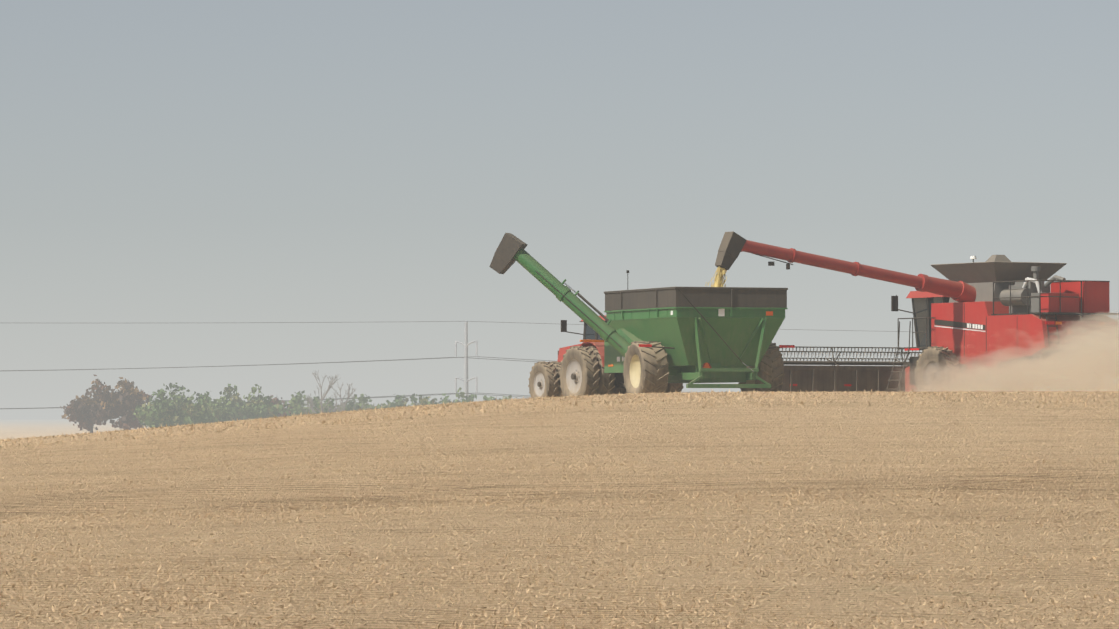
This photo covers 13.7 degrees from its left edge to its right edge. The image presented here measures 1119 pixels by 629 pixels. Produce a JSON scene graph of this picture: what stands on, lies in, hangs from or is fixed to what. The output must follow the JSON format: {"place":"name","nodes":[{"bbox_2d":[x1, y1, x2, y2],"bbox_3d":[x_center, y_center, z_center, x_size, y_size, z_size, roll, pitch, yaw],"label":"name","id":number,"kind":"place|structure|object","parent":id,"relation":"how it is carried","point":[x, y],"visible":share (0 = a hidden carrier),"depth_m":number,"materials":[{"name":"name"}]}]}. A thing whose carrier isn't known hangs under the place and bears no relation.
{"place":"outdoors","nodes":[
{"label":"outdoors","id":0,"kind":"place"},
{"bbox_2d":[0,389,1118,628],"bbox_3d":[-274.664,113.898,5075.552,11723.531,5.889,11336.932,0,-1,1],"label":"field ground","id":1,"kind":"structure","parent":0,"point":[348,484],"depth_m":54.95,"materials":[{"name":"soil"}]},
{"bbox_2d":[60,370,516,432],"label":"tree line","id":2,"kind":"object","parent":1,"relation":"on","point":[126,402],"visible":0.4,"depth_m":895.68,"materials":[{"name":"green plant"}]},
{"bbox_2d":[0,321,910,408],"bbox_3d":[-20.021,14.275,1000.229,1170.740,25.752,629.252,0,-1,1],"label":"utility pole","id":3,"kind":"object","parent":1,"relation":"on","point":[465,357],"visible":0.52,"depth_m":998.13,"materials":[{"name":"metal"}]},
{"bbox_2d":[528,315,683,397],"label":"tractor","id":4,"kind":"object","parent":1,"relation":"on","point":[577,370],"visible":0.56,"depth_m":162.44,"materials":[{"name":"rubber"}]},
{"bbox_2d":[489,233,794,393],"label":"grain cart","id":5,"kind":"object","parent":1,"relation":"on","point":[656,340],"visible":0.9,"depth_m":154.82,"materials":[{"name":"metal"}]},
{"bbox_2d":[705,266,726,286],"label":"grain stream","id":6,"kind":"structure","parent":5,"relation":"on","point":[719,279],"depth_m":157.42,"materials":[{"name":"yellow food"}]},
{"bbox_2d":[715,231,1118,391],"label":"combine","id":7,"kind":"object","parent":1,"relation":"on","point":[965,303],"visible":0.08,"depth_m":161.95,"materials":[{"name":"metal"}]},
{"bbox_2d":[0,0,1118,418],"label":"sky","id":8,"kind":"structure","parent":0,"point":[177,177],"materials":[{"name":"grey"}]}
]}

